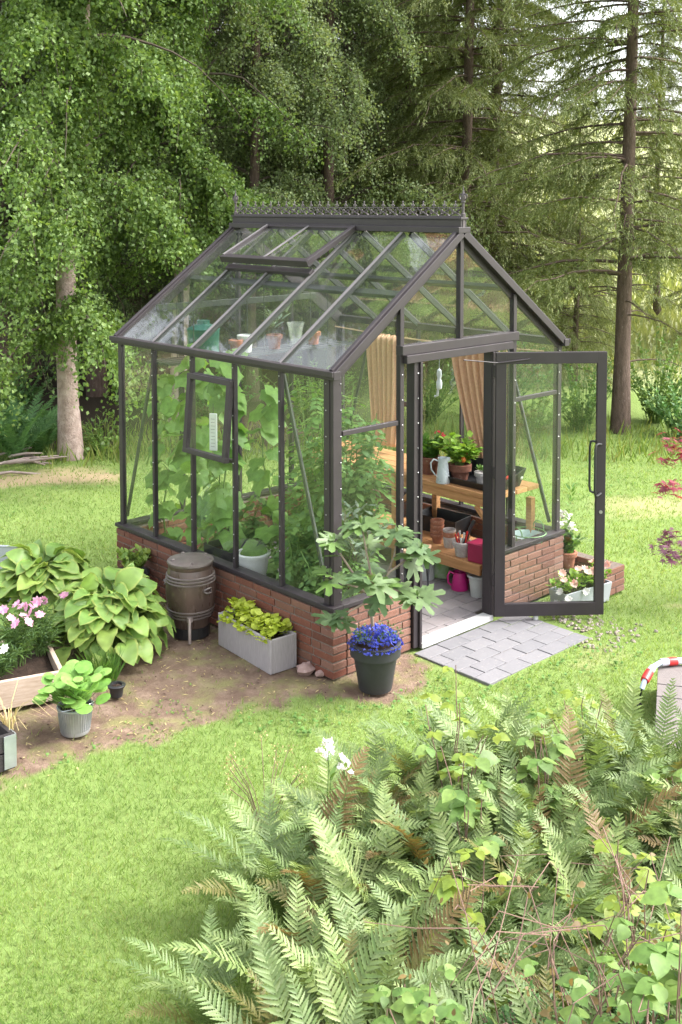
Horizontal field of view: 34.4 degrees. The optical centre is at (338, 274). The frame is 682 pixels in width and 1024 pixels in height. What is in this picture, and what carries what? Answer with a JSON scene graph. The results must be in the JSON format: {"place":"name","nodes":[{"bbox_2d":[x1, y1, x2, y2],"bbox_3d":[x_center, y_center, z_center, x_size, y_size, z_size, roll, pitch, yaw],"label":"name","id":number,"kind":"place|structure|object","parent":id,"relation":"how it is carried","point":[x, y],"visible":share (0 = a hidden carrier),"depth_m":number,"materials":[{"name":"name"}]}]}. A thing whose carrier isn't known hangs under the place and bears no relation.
{"place":"outdoors","nodes":[
{"label":"outdoors","id":0,"kind":"place"},
{"bbox_2d":[0,120,681,1023],"bbox_3d":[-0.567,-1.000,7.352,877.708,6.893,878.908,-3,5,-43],"label":"ground","id":1,"kind":"structure","parent":0,"point":[202,692],"depth_m":6.34,"materials":[{"name":"plant"}]},
{"bbox_2d":[0,401,56,459],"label":"fern","id":2,"kind":"object","parent":1,"relation":"on","point":[13,446],"visible":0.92,"depth_m":12.36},
{"bbox_2d":[0,640,64,709],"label":"raised bed","id":3,"kind":"object","parent":1,"relation":"on","point":[32,670],"visible":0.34,"depth_m":6.36,"materials":[{"name":"wood"}]},
{"bbox_2d":[0,599,45,668],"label":"cosmos","id":4,"kind":"object","parent":3,"relation":"on","point":[12,633],"visible":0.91,"depth_m":6.55,"materials":[{"name":"green plant"}]},
{"bbox_2d":[15,595,67,656],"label":"cosmos","id":5,"kind":"object","parent":3,"relation":"on","point":[45,638],"visible":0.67,"depth_m":6.72,"materials":[{"name":"green plant"}]},
{"bbox_2d":[0,539,91,634],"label":"hosta","id":6,"kind":"object","parent":1,"relation":"on","point":[49,570],"visible":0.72,"depth_m":7.37,"materials":[{"name":"green plant"}]},
{"bbox_2d":[32,659,111,737],"bbox_3d":[-1.450,2.323,6.032,0.435,0.357,0.409,1,4,14],"label":"potted nasturtium","id":7,"kind":"object","parent":1,"relation":"on","point":[75,683],"visible":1,"depth_m":5.97,"materials":[{"name":"plant"}]},
{"bbox_2d":[0,0,160,404],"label":"spruce tree","id":8,"kind":"object","parent":1,"relation":"on","point":[4,348],"visible":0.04,"depth_m":15.04,"materials":[{"name":"green plant"}]},
{"bbox_2d":[40,562,175,673],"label":"hosta","id":9,"kind":"object","parent":1,"relation":"on","point":[106,609],"visible":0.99,"depth_m":6.87,"materials":[{"name":"green plant"}]},
{"bbox_2d":[0,0,241,463],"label":"birch tree","id":10,"kind":"object","parent":1,"relation":"on","point":[38,251],"visible":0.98,"depth_m":11.59,"materials":[{"name":"green plant"}]},
{"bbox_2d":[0,4,249,396],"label":"spruce tree","id":11,"kind":"object","parent":1,"relation":"on","point":[97,382],"visible":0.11,"depth_m":15.64,"materials":[{"name":"green plant"}]},
{"bbox_2d":[5,5,305,370],"bbox_3d":[-3.551,-5.604,17.109,5.283,14.670,5.648,2,4,31],"label":"spruce tree","id":12,"kind":"object","parent":1,"relation":"on","point":[146,330],"visible":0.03,"depth_m":17.49,"materials":[{"name":"green plant"}]},
{"bbox_2d":[16,0,353,421],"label":"birch tree","id":13,"kind":"object","parent":1,"relation":"on","point":[197,172],"visible":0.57,"depth_m":13.47,"materials":[{"name":"green plant"}]},
{"bbox_2d":[106,904,266,1023],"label":"fern","id":14,"kind":"object","parent":1,"relation":"on","point":[196,1014],"visible":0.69,"depth_m":3.85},
{"bbox_2d":[164,552,215,643],"bbox_3d":[-0.983,2.152,7.381,0.339,0.525,0.369,-3,5,-43],"label":"rain barrel","id":15,"kind":"object","parent":1,"relation":"on","point":[190,584],"visible":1,"depth_m":7.26,"materials":[{"name":"brown wood"}]},
{"bbox_2d":[97,2,341,366],"bbox_3d":[-2.067,-5.270,17.640,5.106,13.654,5.113,2,4,34],"label":"spruce tree","id":16,"kind":"object","parent":1,"relation":"on","point":[211,297],"visible":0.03,"depth_m":17.73,"materials":[{"name":"green plant"}]},
{"bbox_2d":[156,786,344,922],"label":"fern","id":17,"kind":"object","parent":1,"relation":"on","point":[282,850],"visible":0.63,"depth_m":4.50,"materials":[{"name":"plant"}]},
{"bbox_2d":[127,870,385,1023],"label":"fern","id":18,"kind":"object","parent":1,"relation":"on","point":[300,891],"visible":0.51,"depth_m":3.91,"materials":[{"name":"plant"}]},
{"bbox_2d":[217,597,296,674],"bbox_3d":[-0.525,2.273,7.025,0.297,0.327,0.600,-3,5,-38],"label":"lettuce planter","id":19,"kind":"object","parent":1,"relation":"on","point":[249,631],"visible":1,"depth_m":6.90,"materials":[{"name":"concrete"}]},
{"bbox_2d":[131,0,388,401],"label":"birch tree","id":20,"kind":"object","parent":1,"relation":"on","point":[278,76],"visible":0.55,"depth_m":15.11,"materials":[{"name":"green plant"}]},
{"bbox_2d":[117,0,450,356],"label":"spruce tree","id":21,"kind":"object","parent":1,"relation":"on","point":[283,329],"visible":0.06,"depth_m":18.95,"materials":[{"name":"green plant"}]},
{"bbox_2d":[212,832,398,1006],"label":"fern","id":22,"kind":"object","parent":1,"relation":"on","point":[317,861],"visible":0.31,"depth_m":4.18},
{"bbox_2d":[212,894,414,1023],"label":"fern","id":23,"kind":"object","parent":1,"relation":"on","point":[268,1018],"visible":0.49,"depth_m":3.73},
{"bbox_2d":[214,746,428,912],"bbox_3d":[-0.121,2.346,4.569,0.829,0.506,0.802,-1,4,-20],"label":"fern","id":24,"kind":"object","parent":1,"relation":"on","point":[338,792],"visible":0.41,"depth_m":4.63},
{"bbox_2d":[227,799,432,964],"bbox_3d":[-0.027,2.393,4.310,0.698,0.449,0.692,-2,4,-23],"label":"fern","id":25,"kind":"object","parent":1,"relation":"on","point":[305,862],"visible":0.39,"depth_m":4.38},
{"bbox_2d":[186,893,475,1023],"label":"fern","id":26,"kind":"object","parent":1,"relation":"on","point":[364,996],"visible":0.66,"depth_m":3.58,"materials":[{"name":"plant"}]},
{"bbox_2d":[0,367,681,1023],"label":"lawn grass","id":27,"kind":"structure","parent":1,"relation":"on","point":[198,809],"depth_m":5.54,"materials":[{"name":"plant"}]},
{"bbox_2d":[1,460,681,978],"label":"clover","id":28,"kind":"object","parent":1,"relation":"on","point":[421,682],"visible":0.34,"depth_m":6.39,"materials":[{"name":"green plant"}]},
{"bbox_2d":[255,739,431,882],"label":"fern","id":29,"kind":"object","parent":1,"relation":"on","point":[323,769],"visible":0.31,"depth_m":4.85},
{"bbox_2d":[273,738,415,835],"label":"fern","id":30,"kind":"object","parent":1,"relation":"on","point":[377,765],"visible":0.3,"depth_m":4.97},
{"bbox_2d":[206,0,496,369],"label":"birch tree","id":31,"kind":"object","parent":1,"relation":"on","point":[325,36],"visible":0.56,"depth_m":15.81,"materials":[{"name":"green plant"}]},
{"bbox_2d":[229,1,476,348],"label":"spruce tree","id":32,"kind":"object","parent":1,"relation":"on","point":[349,334],"visible":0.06,"depth_m":19.28,"materials":[{"name":"green plant"}]},
{"bbox_2d":[254,803,461,986],"bbox_3d":[0.045,2.389,4.087,0.784,0.505,0.852,1,4,19],"label":"fern","id":33,"kind":"object","parent":1,"relation":"on","point":[332,869],"visible":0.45,"depth_m":4.21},
{"bbox_2d":[109,186,606,679],"bbox_3d":[0.152,0.863,8.054,2.434,3.008,3.047,-3,5,-43],"label":"greenhouse","id":34,"kind":"object","parent":1,"relation":"on","point":[517,575],"visible":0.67,"depth_m":7.59,"materials":[{"name":"metal"}]},
{"bbox_2d":[182,373,232,463],"bbox_3d":[-0.884,0.967,7.451,0.085,0.548,0.491,-3,5,-43],"label":"side window","id":35,"kind":"structure","parent":34,"relation":"in","point":[186,448],"depth_m":7.41,"materials":[{"name":"brown metal"}]},
{"bbox_2d":[146,236,352,365],"bbox_3d":[-0.672,0.165,8.926,1.900,0.951,0.290,-3,5,-43],"label":"hanging shelf","id":36,"kind":"object","parent":34,"relation":"hanging from","point":[177,360],"visible":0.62,"depth_m":8.99,"materials":[{"name":"grey metal"}]},
{"bbox_2d":[335,326,543,351],"bbox_3d":[0.732,0.542,8.895,0.030,0.083,2.250,-3,5,-43],"label":"curtain rope","id":37,"kind":"object","parent":34,"relation":"attached to","point":[429,340],"visible":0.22,"depth_m":9.00,"materials":[{"name":"fabric"}]},
{"bbox_2d":[366,334,395,446],"bbox_3d":[0.376,0.971,9.263,0.065,0.940,0.379,-3,5,-43],"label":"curtain","id":38,"kind":"object","parent":37,"relation":"hanging from","point":[381,356],"visible":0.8,"depth_m":9.24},
{"bbox_2d":[452,353,483,457],"bbox_3d":[1.066,1.046,8.552,0.065,1.021,0.513,-3,5,-43],"label":"curtain","id":39,"kind":"object","parent":37,"relation":"hanging from","point":[469,377],"visible":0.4,"depth_m":8.56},
{"bbox_2d":[463,351,606,616],"bbox_3d":[1.319,1.448,7.522,1.047,1.835,0.176,-1,4,-9],"label":"door","id":40,"kind":"structure","parent":34,"relation":"in","point":[501,608],"depth_m":7.55,"materials":[{"name":"brown metal"}]},
{"bbox_2d":[268,905,467,1023],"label":"fern","id":41,"kind":"object","parent":1,"relation":"on","point":[394,963],"visible":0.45,"depth_m":3.68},
{"bbox_2d":[276,768,477,919],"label":"fern","id":42,"kind":"object","parent":1,"relation":"on","point":[403,857],"visible":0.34,"depth_m":4.63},
{"bbox_2d":[311,514,445,694],"bbox_3d":[0.217,1.950,6.475,0.762,1.040,0.555,-2,4,-22],"label":"potted fig","id":43,"kind":"object","parent":1,"relation":"on","point":[375,654],"visible":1,"depth_m":6.45,"materials":[{"name":"plant"}]},
{"bbox_2d":[312,954,444,1023],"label":"fern","id":44,"kind":"object","parent":1,"relation":"on","point":[329,1002],"visible":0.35,"depth_m":3.51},
{"bbox_2d":[310,711,447,801],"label":"fern","id":45,"kind":"object","parent":1,"relation":"on","point":[397,789],"visible":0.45,"depth_m":5.27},
{"bbox_2d":[277,756,485,876],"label":"fern","id":46,"kind":"object","parent":1,"relation":"on","point":[413,798],"visible":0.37,"depth_m":4.80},
{"bbox_2d":[282,875,493,1022],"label":"fern","id":47,"kind":"object","parent":1,"relation":"on","point":[421,939],"visible":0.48,"depth_m":3.91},
{"bbox_2d":[297,781,479,957],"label":"fern","id":48,"kind":"object","parent":1,"relation":"on","point":[371,876],"visible":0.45,"depth_m":4.41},
{"bbox_2d":[314,0,518,337],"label":"birch tree","id":49,"kind":"object","parent":1,"relation":"on","point":[386,86],"visible":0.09,"depth_m":19.12,"materials":[{"name":"green plant"}]},
{"bbox_2d":[371,963,467,1023],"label":"bramble","id":50,"kind":"object","parent":1,"relation":"on","point":[424,995],"visible":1,"depth_m":3.31,"materials":[{"name":"plant"}]},
{"bbox_2d":[356,702,487,796],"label":"fern","id":51,"kind":"object","parent":1,"relation":"on","point":[405,765],"visible":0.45,"depth_m":5.24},
{"bbox_2d":[355,880,509,1019],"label":"fern","id":52,"kind":"object","parent":1,"relation":"on","point":[420,922],"visible":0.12,"depth_m":4.08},
{"bbox_2d":[352,769,526,927],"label":"fern","id":53,"kind":"object","parent":1,"relation":"on","point":[408,839],"visible":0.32,"depth_m":4.60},
{"bbox_2d":[358,690,536,786],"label":"fern","id":54,"kind":"object","parent":1,"relation":"on","point":[489,731],"visible":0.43,"depth_m":5.39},
{"bbox_2d":[292,0,613,348],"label":"spruce tree","id":55,"kind":"object","parent":1,"relation":"on","point":[481,278],"visible":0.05,"depth_m":20.64,"materials":[{"name":"green plant"}]},
{"bbox_2d":[295,0,620,380],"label":"spruce tree","id":56,"kind":"object","parent":1,"relation":"on","point":[468,108],"visible":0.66,"depth_m":16.35,"materials":[{"name":"green plant"}]},
{"bbox_2d":[363,796,554,971],"bbox_3d":[0.444,2.401,4.205,0.654,0.477,0.657,-2,4,-27],"label":"fern","id":57,"kind":"object","parent":1,"relation":"on","point":[441,835],"visible":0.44,"depth_m":4.34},
{"bbox_2d":[415,744,506,868],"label":"bramble","id":58,"kind":"object","parent":1,"relation":"on","point":[460,804],"visible":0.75,"depth_m":4.42,"materials":[{"name":"plant"}]},
{"bbox_2d":[415,665,510,821],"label":"bramble","id":59,"kind":"object","parent":1,"relation":"on","point":[467,758],"visible":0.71,"depth_m":4.89,"materials":[{"name":"plant"}]},
{"bbox_2d":[427,846,511,987],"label":"bramble","id":60,"kind":"object","parent":1,"relation":"on","point":[446,889],"visible":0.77,"depth_m":3.98,"materials":[{"name":"plant"}]},
{"bbox_2d":[359,788,590,942],"bbox_3d":[0.640,2.365,4.363,0.842,0.512,0.815,2,4,31],"label":"fern","id":61,"kind":"object","parent":1,"relation":"on","point":[508,826],"visible":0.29,"depth_m":4.36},
{"bbox_2d":[356,890,607,1023],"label":"fern","id":62,"kind":"object","parent":1,"relation":"on","point":[445,948],"visible":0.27,"depth_m":3.81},
{"bbox_2d":[309,0,681,399],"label":"spruce tree","id":63,"kind":"object","parent":1,"relation":"on","point":[491,304],"visible":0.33,"depth_m":17.34,"materials":[{"name":"green plant"}]},
{"bbox_2d":[427,697,572,828],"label":"fern","id":64,"kind":"object","parent":1,"relation":"on","point":[515,724],"visible":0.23,"depth_m":5.18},
{"bbox_2d":[399,918,607,1023],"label":"fern","id":65,"kind":"object","parent":1,"relation":"on","point":[493,1017],"visible":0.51,"depth_m":3.62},
{"bbox_2d":[415,711,598,840],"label":"fern","id":66,"kind":"object","parent":1,"relation":"on","point":[529,781],"visible":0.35,"depth_m":5.03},
{"bbox_2d":[424,881,607,1023],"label":"fern","id":67,"kind":"object","parent":1,"relation":"on","point":[582,952],"visible":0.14,"depth_m":3.97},
{"bbox_2d":[365,822,681,1023],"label":"dry canes","id":68,"kind":"object","parent":1,"relation":"on","point":[544,1012],"visible":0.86,"depth_m":3.49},
{"bbox_2d":[503,712,575,828],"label":"bramble","id":69,"kind":"object","parent":1,"relation":"on","point":[534,767],"visible":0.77,"depth_m":4.87,"materials":[{"name":"plant"}]},
{"bbox_2d":[427,818,651,986],"bbox_3d":[0.665,2.427,4.154,0.787,0.434,0.727,-2,4,-32],"label":"fern","id":70,"kind":"object","parent":1,"relation":"on","point":[521,845],"visible":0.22,"depth_m":4.26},
{"bbox_2d":[506,379,578,441],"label":"wild shrub","id":71,"kind":"object","parent":1,"relation":"on","point":[541,411],"visible":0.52,"depth_m":13.32,"materials":[{"name":"green plant"}]},
{"bbox_2d":[404,0,681,434],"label":"spruce tree","id":72,"kind":"object","parent":1,"relation":"on","point":[628,177],"visible":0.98,"depth_m":13.65,"materials":[{"name":"green plant"}]},
{"bbox_2d":[423,832,670,1023],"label":"dry canes","id":73,"kind":"object","parent":1,"relation":"on","point":[552,971],"visible":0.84,"depth_m":3.36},
{"bbox_2d":[503,946,610,1023],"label":"fern","id":74,"kind":"object","parent":1,"relation":"on","point":[518,1010],"visible":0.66,"depth_m":3.44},
{"bbox_2d":[442,705,676,869],"bbox_3d":[0.957,2.314,4.797,0.831,0.560,0.808,-3,5,-42],"label":"fern","id":75,"kind":"object","parent":1,"relation":"on","point":[564,761],"visible":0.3,"depth_m":4.87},
{"bbox_2d":[459,853,659,1012],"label":"fern","id":76,"kind":"object","parent":1,"relation":"on","point":[584,879],"visible":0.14,"depth_m":4.09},
{"bbox_2d":[451,826,673,1023],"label":"dry canes","id":77,"kind":"object","parent":1,"relation":"on","point":[582,884],"visible":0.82,"depth_m":3.15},
{"bbox_2d":[460,767,674,926],"bbox_3d":[0.864,2.366,4.230,0.801,0.541,0.852,2,4,28],"label":"fern","id":78,"kind":"object","parent":1,"relation":"on","point":[552,877],"visible":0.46,"depth_m":4.37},
{"bbox_2d":[457,775,678,891],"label":"fern","id":79,"kind":"object","parent":1,"relation":"on","point":[563,823],"visible":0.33,"depth_m":4.63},
{"bbox_2d":[535,349,613,431],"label":"wild shrub","id":80,"kind":"object","parent":1,"relation":"on","point":[579,419],"visible":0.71,"depth_m":13.92,"materials":[{"name":"green plant"}]},
{"bbox_2d":[517,956,635,1023],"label":"bramble","id":81,"kind":"object","parent":1,"relation":"on","point":[580,987],"visible":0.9,"depth_m":3.20,"materials":[{"name":"plant"}]},
{"bbox_2d":[517,47,637,388],"bbox_3d":[3.516,-0.779,16.604,2.276,5.257,2.060,1,4,23],"label":"spruce tree","id":82,"kind":"object","parent":1,"relation":"on","point":[575,343],"visible":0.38,"depth_m":16.49,"materials":[{"name":"green plant"}]},
{"bbox_2d":[475,867,681,1023],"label":"fern","id":83,"kind":"object","parent":1,"relation":"on","point":[537,980],"visible":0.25,"depth_m":3.88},
{"bbox_2d":[547,558,611,601],"bbox_3d":[1.736,2.225,7.909,0.590,0.304,0.302,-3,4,-35],"label":"begonia trough","id":84,"kind":"object","parent":1,"relation":"on","point":[574,587],"visible":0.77,"depth_m":7.86,"materials":[{"name":"metal"}]},
{"bbox_2d":[503,792,658,905],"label":"fern","id":85,"kind":"object","parent":1,"relation":"on","point":[551,831],"visible":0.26,"depth_m":4.51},
{"bbox_2d":[492,793,681,993],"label":"fern","id":86,"kind":"object","parent":1,"relation":"on","point":[600,822],"visible":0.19,"depth_m":4.25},
{"bbox_2d":[507,779,681,910],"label":"fern","id":87,"kind":"object","parent":1,"relation":"on","point":[653,808],"visible":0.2,"depth_m":4.57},
{"bbox_2d":[514,812,681,996],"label":"fern","id":88,"kind":"object","parent":1,"relation":"on","point":[565,886],"visible":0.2,"depth_m":4.19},
{"bbox_2d":[560,742,681,859],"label":"fern","id":89,"kind":"object","parent":1,"relation":"on","point":[633,795],"visible":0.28,"depth_m":4.86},
{"bbox_2d":[562,671,681,773],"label":"fern","id":90,"kind":"object","parent":1,"relation":"on","point":[607,730],"visible":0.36,"depth_m":5.48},
{"bbox_2d":[573,838,681,986],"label":"bramble","id":91,"kind":"object","parent":1,"relation":"on","point":[608,906],"visible":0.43,"depth_m":3.74,"materials":[{"name":"plant"}]},
{"bbox_2d":[575,678,681,803],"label":"fern","id":92,"kind":"object","parent":1,"relation":"on","point":[663,709],"visible":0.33,"depth_m":5.29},
{"bbox_2d":[583,0,681,314],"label":"spruce tree","id":93,"kind":"object","parent":1,"relation":"on","point":[670,86],"visible":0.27,"depth_m":22.64,"materials":[{"name":"green plant"}]},
{"bbox_2d":[599,881,681,1023],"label":"bramble","id":94,"kind":"object","parent":1,"relation":"on","point":[659,958],"visible":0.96,"depth_m":3.03,"materials":[{"name":"plant"}]},
{"bbox_2d":[607,326,681,423],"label":"wild shrub","id":95,"kind":"object","parent":1,"relation":"on","point":[643,394],"visible":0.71,"depth_m":14.30,"materials":[{"name":"green plant"}]},
{"bbox_2d":[648,427,681,567],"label":"japanese maple","id":96,"kind":"object","parent":1,"relation":"on","point":[667,544],"visible":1,"depth_m":7.77,"materials":[{"name":"plant"}]},
{"bbox_2d":[655,665,681,750],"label":"wooden deck","id":97,"kind":"structure","parent":1,"relation":"on","point":[665,674],"depth_m":6.16,"materials":[{"name":"wood"}]},
{"bbox_2d":[0,408,681,468],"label":"rough grass","id":98,"kind":"structure","parent":0,"point":[525,449],"depth_m":12.83,"materials":[{"name":"plant"}]},
{"bbox_2d":[269,541,481,647],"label":"floor paving","id":99,"kind":"structure","parent":0,"point":[454,607],"depth_m":7.87,"materials":[{"name":"stone"}]},
{"bbox_2d":[144,374,183,540],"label":"cucumber vine","id":100,"kind":"object","parent":99,"relation":"on","point":[167,406],"visible":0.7,"depth_m":8.35,"materials":[{"name":"green plant"}]},
{"bbox_2d":[161,343,213,549],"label":"cucumber vine","id":101,"kind":"object","parent":99,"relation":"on","point":[181,459],"visible":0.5,"depth_m":8.04,"materials":[{"name":"green plant"}]},
{"bbox_2d":[203,539,245,562],"bbox_3d":[-0.765,2.143,7.830,0.240,0.450,0.320,-3,5,-43],"label":"black planter","id":102,"kind":"object","parent":99,"relation":"on","point":[214,547],"visible":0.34,"depth_m":7.77,"materials":[{"name":"plastic"}]},
{"bbox_2d":[200,348,250,552],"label":"cucumber vine","id":103,"kind":"object","parent":102,"relation":"in","point":[218,509],"visible":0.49,"depth_m":7.77,"materials":[{"name":"green plant"}]},
{"bbox_2d":[240,385,298,577],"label":"cucumber vine","id":104,"kind":"object","parent":99,"relation":"on","point":[267,415],"visible":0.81,"depth_m":7.58,"materials":[{"name":"green plant"}]},
{"bbox_2d":[268,507,318,591],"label":"tomato plant","id":105,"kind":"object","parent":99,"relation":"on","point":[294,575],"visible":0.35,"depth_m":7.22,"materials":[{"name":"green plant"}]},
{"bbox_2d":[270,379,353,561],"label":"tomato plant","id":106,"kind":"object","parent":99,"relation":"on","point":[295,495],"visible":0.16,"depth_m":8.03,"materials":[{"name":"green plant"}]},
{"bbox_2d":[285,376,395,589],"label":"tomato plant","id":107,"kind":"object","parent":99,"relation":"on","point":[359,484],"visible":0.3,"depth_m":7.22,"materials":[{"name":"green plant"}]},
{"bbox_2d":[303,440,538,575],"bbox_3d":[0.578,1.916,8.818,0.584,0.772,2.080,-3,5,-43],"label":"workbench","id":108,"kind":"object","parent":99,"relation":"on","point":[449,557],"visible":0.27,"depth_m":8.25,"materials":[{"name":"brown wood"}]},
{"bbox_2d":[448,457,525,490],"bbox_3d":[1.076,1.496,8.216,0.358,0.140,0.538,-3,5,-43],"label":"potting tray","id":109,"kind":"object","parent":108,"relation":"on","point":[470,482],"visible":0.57,"depth_m":8.17,"materials":[{"name":"black plastic"}]},
{"bbox_2d":[431,430,482,479],"bbox_3d":[0.920,1.366,8.352,0.416,0.382,0.345,-3,5,-43],"label":"potted pepper","id":110,"kind":"object","parent":109,"relation":"in","point":[460,455],"visible":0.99,"depth_m":8.29,"materials":[{"name":"plant"}]},
{"bbox_2d":[414,616,588,685],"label":"step paving","id":111,"kind":"structure","parent":0,"point":[477,658],"depth_m":7.16,"materials":[{"name":"stone"}]},
{"bbox_2d":[336,0,681,119],"label":"sky","id":112,"kind":"structure","parent":0,"point":[550,72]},
{"bbox_2d":[378,112,681,390],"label":"meadow grass","id":113,"kind":"structure","parent":0,"point":[643,330],"depth_m":20.94,"materials":[{"name":"plant"}]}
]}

